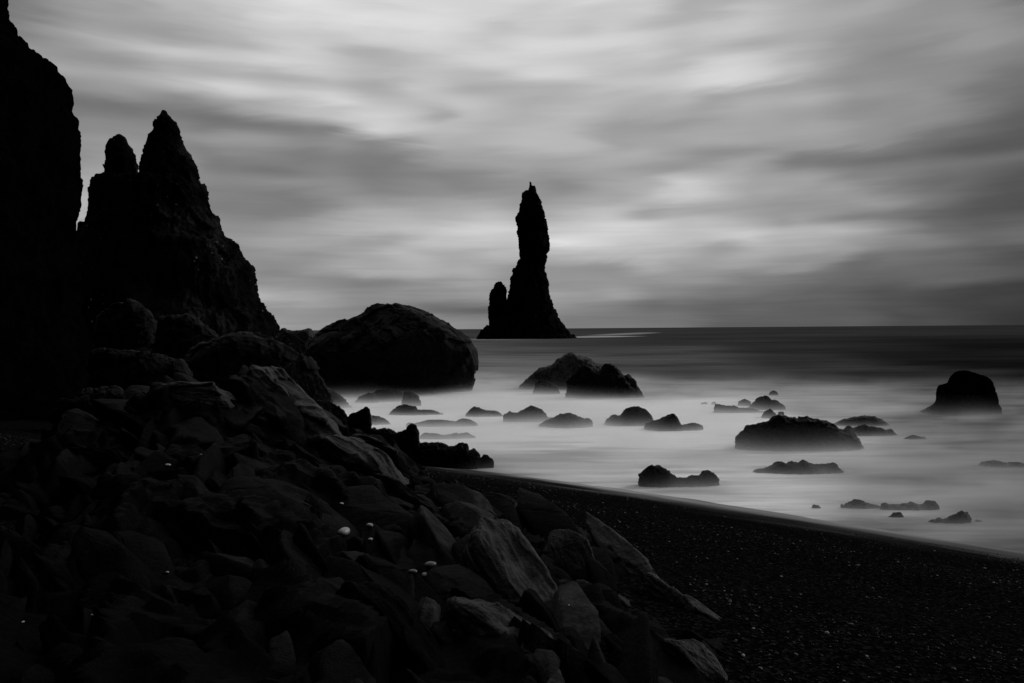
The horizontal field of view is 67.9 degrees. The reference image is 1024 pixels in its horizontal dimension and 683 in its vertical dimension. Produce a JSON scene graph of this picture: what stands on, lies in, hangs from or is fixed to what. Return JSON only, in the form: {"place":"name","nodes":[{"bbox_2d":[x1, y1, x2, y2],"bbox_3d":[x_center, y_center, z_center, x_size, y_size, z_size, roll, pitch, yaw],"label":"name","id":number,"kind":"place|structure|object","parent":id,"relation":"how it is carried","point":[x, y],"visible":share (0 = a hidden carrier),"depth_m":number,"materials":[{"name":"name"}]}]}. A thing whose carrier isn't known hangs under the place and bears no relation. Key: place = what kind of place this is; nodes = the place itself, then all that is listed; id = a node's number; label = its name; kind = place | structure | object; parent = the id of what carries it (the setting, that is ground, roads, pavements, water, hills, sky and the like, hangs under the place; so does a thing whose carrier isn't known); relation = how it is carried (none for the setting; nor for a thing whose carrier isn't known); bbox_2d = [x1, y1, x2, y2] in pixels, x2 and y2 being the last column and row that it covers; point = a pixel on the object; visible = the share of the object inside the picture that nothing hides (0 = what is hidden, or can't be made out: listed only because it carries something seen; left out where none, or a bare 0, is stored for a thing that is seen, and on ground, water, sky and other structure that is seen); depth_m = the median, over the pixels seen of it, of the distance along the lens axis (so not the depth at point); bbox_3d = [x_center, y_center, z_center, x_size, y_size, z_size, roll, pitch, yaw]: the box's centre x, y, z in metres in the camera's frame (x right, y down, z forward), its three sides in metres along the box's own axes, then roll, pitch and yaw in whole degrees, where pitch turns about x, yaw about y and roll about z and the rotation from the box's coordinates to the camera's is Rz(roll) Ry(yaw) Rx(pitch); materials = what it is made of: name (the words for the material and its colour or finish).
{"place":"outdoors","nodes":[
{"label":"outdoors","id":0,"kind":"place"},
{"bbox_2d":[0,0,95,420],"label":"sea cliff","id":1,"kind":"structure","parent":0,"point":[47,346],"depth_m":31.14,"materials":[{"name":"black stone"}]},
{"bbox_2d":[0,420,1023,682],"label":"beach","id":2,"kind":"structure","parent":0,"point":[760,574],"depth_m":8.53,"materials":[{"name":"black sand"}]},
{"bbox_2d":[47,385,123,431],"bbox_3d":[-12.560,3.262,23.985,4.061,3.756,2.160,0,1,0],"label":"boulder","id":3,"kind":"object","parent":2,"relation":"on","point":[81,401],"visible":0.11,"depth_m":23.52,"materials":[{"name":"black stone"}]},
{"bbox_2d":[92,298,157,352],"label":"boulder","id":4,"kind":"object","parent":2,"relation":"on","point":[129,324],"visible":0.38,"depth_m":47.16,"materials":[{"name":"black stone"}]},
{"bbox_2d":[85,347,192,390],"bbox_3d":[-14.752,2.598,30.031,4.477,4.756,2.284,0,1,0],"label":"boulder","id":5,"kind":"object","parent":2,"relation":"on","point":[122,369],"visible":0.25,"depth_m":29.58,"materials":[{"name":"black stone"}]},
{"bbox_2d":[152,313,218,359],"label":"boulder","id":6,"kind":"object","parent":2,"relation":"on","point":[178,336],"visible":0.24,"depth_m":45.31,"materials":[{"name":"black stone"}]},
{"bbox_2d":[184,331,332,402],"bbox_3d":[-13.591,2.188,40.201,8.082,5.501,3.819,0,1,0],"label":"boulder","id":7,"kind":"object","parent":2,"relation":"on","point":[218,360],"visible":0.38,"depth_m":39.11,"materials":[{"name":"black stone"}]},
{"bbox_2d":[320,400,347,425],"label":"shore rock","id":8,"kind":"object","parent":2,"relation":"on","point":[338,412],"visible":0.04,"depth_m":25.52,"materials":[{"name":"black stone"}]},
{"bbox_2d":[348,407,371,434],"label":"shore rock","id":9,"kind":"object","parent":2,"relation":"on","point":[361,419],"visible":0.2,"depth_m":24.95,"materials":[{"name":"black stone"}]},
{"bbox_2d":[0,365,724,682],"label":"rock outcrop","id":10,"kind":"object","parent":2,"relation":"on","point":[250,511],"visible":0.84,"depth_m":6.14,"materials":[{"name":"black stone"}]},
{"bbox_2d":[162,381,235,408],"bbox_3d":[-5.932,1.129,14.461,1.844,0.770,1.012,0,1,20],"label":"boulder","id":11,"kind":"object","parent":10,"relation":"on","point":[208,393],"visible":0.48,"depth_m":14.11,"materials":[{"name":"black stone"}]},
{"bbox_2d":[246,365,298,398],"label":"rock slab","id":12,"kind":"object","parent":10,"relation":"on","point":[278,379],"visible":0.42,"depth_m":15.50,"materials":[{"name":"grey stone"}]},
{"bbox_2d":[294,384,342,447],"bbox_3d":[-4.118,1.498,14.925,0.995,1.277,3.929,-1,1,-33],"label":"rock slab","id":13,"kind":"object","parent":10,"relation":"on","point":[317,418],"visible":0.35,"depth_m":13.93,"materials":[{"name":"black stone"}]},
{"bbox_2d":[338,527,349,535],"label":"pebble","id":14,"kind":"object","parent":10,"relation":"on","point":[344,531],"visible":0.92,"depth_m":7.85,"materials":[{"name":"white stone"}]},
{"bbox_2d":[316,433,409,484],"bbox_3d":[-2.627,2.086,13.106,2.252,0.955,1.140,0,1,34],"label":"rock slab","id":15,"kind":"object","parent":10,"relation":"on","point":[358,455],"visible":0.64,"depth_m":12.69,"materials":[{"name":"grey stone"}]},
{"bbox_2d":[352,433,397,455],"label":"rock slab","id":16,"kind":"object","parent":10,"relation":"on","point":[387,449],"visible":0.42,"depth_m":14.65,"materials":[{"name":"black stone"}]},
{"bbox_2d":[335,581,444,677],"bbox_3d":[-0.710,1.736,4.418,0.363,0.492,1.164,-1,1,-36],"label":"rock slab","id":17,"kind":"object","parent":10,"relation":"on","point":[416,647],"visible":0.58,"depth_m":4.30,"materials":[{"name":"black stone"}]},
{"bbox_2d":[408,569,416,573],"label":"pebble","id":18,"kind":"object","parent":10,"relation":"on","point":[413,571],"visible":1,"depth_m":6.02,"materials":[{"name":"grey stone"}]},
{"bbox_2d":[421,572,426,578],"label":"pebble","id":19,"kind":"object","parent":10,"relation":"on","point":[423,575],"visible":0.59,"depth_m":6.32,"materials":[{"name":"grey stone"}]},
{"bbox_2d":[424,561,436,567],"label":"pebble","id":20,"kind":"object","parent":10,"relation":"on","point":[429,564],"visible":0.95,"depth_m":6.44,"materials":[{"name":"grey stone"}]},
{"bbox_2d":[443,596,565,680],"bbox_3d":[-0.018,1.863,4.650,1.032,0.481,0.480,0,1,41],"label":"rock slab","id":21,"kind":"object","parent":10,"relation":"on","point":[464,617],"visible":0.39,"depth_m":4.65,"materials":[{"name":"grey stone"}]},
{"bbox_2d":[462,517,557,606],"bbox_3d":[-0.054,2.115,6.513,0.622,1.000,1.562,-1,1,-25],"label":"rock slab","id":22,"kind":"object","parent":10,"relation":"on","point":[501,557],"visible":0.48,"depth_m":6.45,"materials":[{"name":"grey stone"}]},
{"bbox_2d":[544,529,594,567],"bbox_3d":[0.591,2.398,8.057,0.442,0.680,0.796,-1,1,-19],"label":"rock slab","id":23,"kind":"object","parent":10,"relation":"on","point":[563,547],"visible":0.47,"depth_m":8.09,"materials":[{"name":"black stone"}]},
{"bbox_2d":[576,579,630,605],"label":"rock slab","id":24,"kind":"object","parent":10,"relation":"on","point":[625,601],"visible":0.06,"depth_m":6.48,"materials":[{"name":"grey stone"}]},
{"bbox_2d":[586,512,659,578],"bbox_3d":[1.330,2.433,8.049,0.355,0.702,2.568,-1,1,-20],"label":"rock slab","id":25,"kind":"object","parent":10,"relation":"on","point":[625,553],"visible":0.45,"depth_m":8.30,"materials":[{"name":"grey stone"}]},
{"bbox_2d":[645,572,686,606],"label":"rock slab","id":26,"kind":"object","parent":10,"relation":"on","point":[656,586],"visible":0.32,"depth_m":6.81,"materials":[{"name":"black stone"}]},
{"bbox_2d":[662,638,727,679],"bbox_3d":[1.230,2.153,5.038,0.265,0.311,0.625,-1,1,-28],"label":"rock slab","id":27,"kind":"object","parent":10,"relation":"on","point":[700,657],"visible":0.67,"depth_m":4.98,"materials":[{"name":"grey stone"}]},
{"bbox_2d":[682,594,721,619],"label":"rock slab","id":28,"kind":"object","parent":10,"relation":"on","point":[695,605],"visible":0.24,"depth_m":6.39,"materials":[{"name":"grey stone"}]},
{"bbox_2d":[479,454,493,467],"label":"shore rock","id":29,"kind":"object","parent":2,"relation":"on","point":[487,461],"visible":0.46,"depth_m":24.59,"materials":[{"name":"black stone"}]},
{"bbox_2d":[8,0,1023,329],"label":"sky","id":30,"kind":"structure","parent":0,"point":[689,163],"materials":[{"name":"grey"}]},
{"bbox_2d":[292,325,1023,551],"bbox_3d":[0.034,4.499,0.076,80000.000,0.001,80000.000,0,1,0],"label":"sea","id":31,"kind":"structure","parent":0,"point":[894,377],"depth_m":38.22,"materials":[{"name":"liquid"}]},
{"bbox_2d":[76,110,279,342],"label":"sea stack","id":32,"kind":"object","parent":31,"relation":"in","point":[155,241],"visible":0.62,"depth_m":131.15,"materials":[{"name":"black stone"}]},
{"bbox_2d":[273,328,313,356],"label":"boulder","id":33,"kind":"object","parent":31,"relation":"in","point":[297,340],"visible":0.2,"depth_m":65.32,"materials":[{"name":"black stone"}]},
{"bbox_2d":[327,387,351,408],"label":"surf rock","id":34,"kind":"object","parent":31,"relation":"in","point":[339,400],"visible":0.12,"depth_m":43.56,"materials":[{"name":"grey stone"}]},
{"bbox_2d":[354,392,378,402],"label":"surf rock","id":35,"kind":"object","parent":31,"relation":"in","point":[368,397],"visible":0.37,"depth_m":46.73,"materials":[{"name":"grey stone"}]},
{"bbox_2d":[371,415,389,424],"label":"surf rock","id":36,"kind":"object","parent":31,"relation":"in","point":[377,420],"visible":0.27,"depth_m":36.06,"materials":[{"name":"grey stone"}]},
{"bbox_2d":[374,389,402,401],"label":"surf rock","id":37,"kind":"object","parent":31,"relation":"in","point":[389,395],"visible":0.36,"depth_m":47.28,"materials":[{"name":"grey stone"}]},
{"bbox_2d":[306,303,478,394],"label":"boulder","id":38,"kind":"object","parent":31,"relation":"in","point":[373,348],"visible":0.62,"depth_m":52.40,"materials":[{"name":"black stone"}]},
{"bbox_2d":[370,423,419,462],"bbox_3d":[-3.794,3.718,24.596,1.746,2.164,0.846,0,1,0],"label":"shore rock","id":39,"kind":"object","parent":31,"relation":"in","point":[407,441],"visible":0.2,"depth_m":24.38,"materials":[{"name":"black stone"}]},
{"bbox_2d":[401,391,420,405],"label":"surf rock","id":40,"kind":"object","parent":31,"relation":"in","point":[411,398],"visible":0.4,"depth_m":44.51,"materials":[{"name":"grey stone"}]},
{"bbox_2d":[388,404,442,414],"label":"surf rock","id":41,"kind":"object","parent":31,"relation":"in","point":[405,409],"visible":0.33,"depth_m":40.05,"materials":[{"name":"grey stone"}]},
{"bbox_2d":[406,418,477,426],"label":"surf rock","id":42,"kind":"object","parent":31,"relation":"in","point":[463,422],"visible":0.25,"depth_m":35.17,"materials":[{"name":"grey stone"}]},
{"bbox_2d":[419,432,475,438],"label":"surf rock","id":43,"kind":"object","parent":31,"relation":"in","point":[426,435],"visible":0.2,"depth_m":31.20,"materials":[{"name":"grey stone"}]},
{"bbox_2d":[418,442,480,468],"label":"shore rock","id":44,"kind":"object","parent":31,"relation":"in","point":[444,455],"visible":0.49,"depth_m":24.36,"materials":[{"name":"black stone"}]},
{"bbox_2d":[466,406,502,416],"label":"surf rock","id":45,"kind":"object","parent":31,"relation":"in","point":[474,411],"visible":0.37,"depth_m":39.02,"materials":[{"name":"grey stone"}]},
{"bbox_2d":[476,182,576,338],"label":"sea stack","id":46,"kind":"object","parent":31,"relation":"in","point":[524,309],"visible":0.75,"depth_m":339.19,"materials":[{"name":"black stone"}]},
{"bbox_2d":[503,405,550,421],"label":"surf rock","id":47,"kind":"object","parent":31,"relation":"in","point":[531,413],"visible":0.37,"depth_m":36.63,"materials":[{"name":"grey stone"}]},
{"bbox_2d":[533,380,559,393],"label":"surf rock","id":48,"kind":"object","parent":31,"relation":"in","point":[544,387],"visible":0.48,"depth_m":51.96,"materials":[{"name":"grey stone"}]},
{"bbox_2d":[518,352,601,389],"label":"surf rock","id":49,"kind":"object","parent":31,"relation":"in","point":[558,372],"visible":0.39,"depth_m":55.93,"materials":[{"name":"black stone"}]},
{"bbox_2d":[538,413,592,427],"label":"surf rock","id":50,"kind":"object","parent":31,"relation":"in","point":[566,420],"visible":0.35,"depth_m":34.50,"materials":[{"name":"grey stone"}]},
{"bbox_2d":[565,363,644,397],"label":"surf rock","id":51,"kind":"object","parent":31,"relation":"in","point":[609,380],"visible":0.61,"depth_m":48.72,"materials":[{"name":"black stone"}]},
{"bbox_2d":[603,406,652,425],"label":"surf rock","id":52,"kind":"object","parent":31,"relation":"in","point":[635,416],"visible":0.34,"depth_m":34.96,"materials":[{"name":"grey stone"}]},
{"bbox_2d":[643,413,702,430],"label":"surf rock","id":53,"kind":"object","parent":31,"relation":"in","point":[670,422],"visible":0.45,"depth_m":33.22,"materials":[{"name":"grey stone"}]},
{"bbox_2d":[638,465,718,486],"bbox_3d":[4.847,4.277,21.732,2.578,1.549,0.841,0,1,0],"label":"surf rock","id":54,"kind":"object","parent":31,"relation":"in","point":[655,476],"visible":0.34,"depth_m":21.54,"materials":[{"name":"black stone"}]},
{"bbox_2d":[713,404,762,412],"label":"surf rock","id":55,"kind":"object","parent":31,"relation":"in","point":[719,408],"visible":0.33,"depth_m":39.87,"materials":[{"name":"grey stone"}]},
{"bbox_2d":[738,399,750,405],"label":"surf rock","id":56,"kind":"object","parent":31,"relation":"in","point":[744,402],"visible":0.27,"depth_m":43.36,"materials":[{"name":"grey stone"}]},
{"bbox_2d":[748,395,785,409],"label":"surf rock","id":57,"kind":"object","parent":31,"relation":"in","point":[764,402],"visible":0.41,"depth_m":41.25,"materials":[{"name":"grey stone"}]},
{"bbox_2d":[761,409,783,417],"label":"surf rock","id":58,"kind":"object","parent":31,"relation":"in","point":[769,413],"visible":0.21,"depth_m":37.43,"materials":[{"name":"grey stone"}]},
{"bbox_2d":[769,390,777,394],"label":"surf rock","id":59,"kind":"object","parent":31,"relation":"in","point":[773,392],"visible":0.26,"depth_m":49.88,"materials":[{"name":"grey stone"}]},
{"bbox_2d":[753,460,843,474],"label":"surf rock","id":60,"kind":"object","parent":31,"relation":"in","point":[801,467],"visible":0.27,"depth_m":23.32,"materials":[{"name":"black stone"}]},
{"bbox_2d":[734,415,863,450],"bbox_3d":[10.637,3.832,28.287,4.907,2.262,1.930,0,1,0],"label":"surf rock","id":61,"kind":"object","parent":31,"relation":"in","point":[784,433],"visible":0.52,"depth_m":27.66,"materials":[{"name":"black stone"}]},
{"bbox_2d":[840,499,879,508],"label":"surf rock","id":62,"kind":"object","parent":31,"relation":"in","point":[857,503],"visible":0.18,"depth_m":18.79,"materials":[{"name":"grey stone"}]},
{"bbox_2d":[834,415,889,425],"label":"surf rock","id":63,"kind":"object","parent":31,"relation":"on","point":[866,420],"visible":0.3,"depth_m":34.32,"materials":[{"name":"grey stone"}]},
{"bbox_2d":[844,424,897,435],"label":"surf rock","id":64,"kind":"object","parent":31,"relation":"on","point":[863,430],"visible":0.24,"depth_m":31.18,"materials":[{"name":"grey stone"}]},
{"bbox_2d":[888,512,903,516],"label":"surf rock","id":65,"kind":"object","parent":31,"relation":"in","point":[896,514],"visible":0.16,"depth_m":17.88,"materials":[{"name":"black stone"}]},
{"bbox_2d":[880,500,939,509],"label":"surf rock","id":66,"kind":"object","parent":31,"relation":"in","point":[928,505],"visible":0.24,"depth_m":18.59,"materials":[{"name":"grey stone"}]},
{"bbox_2d":[904,435,926,439],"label":"surf rock","id":67,"kind":"object","parent":31,"relation":"in","point":[915,437],"visible":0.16,"depth_m":30.14,"materials":[{"name":"grey stone"}]},
{"bbox_2d":[928,510,981,523],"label":"surf rock","id":68,"kind":"object","parent":31,"relation":"in","point":[961,516],"visible":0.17,"depth_m":17.35,"materials":[{"name":"grey stone"}]},
{"bbox_2d":[919,370,1002,415],"bbox_3d":[22.956,3.013,38.989,4.136,3.066,2.928,0,1,0],"label":"surf rock","id":69,"kind":"object","parent":31,"relation":"in","point":[964,393],"visible":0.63,"depth_m":38.20,"materials":[{"name":"black stone"}]},
{"bbox_2d":[972,460,1023,467],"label":"surf rock","id":70,"kind":"object","parent":31,"relation":"in","point":[993,463],"visible":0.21,"depth_m":24.16,"materials":[{"name":"grey stone"}]}
]}

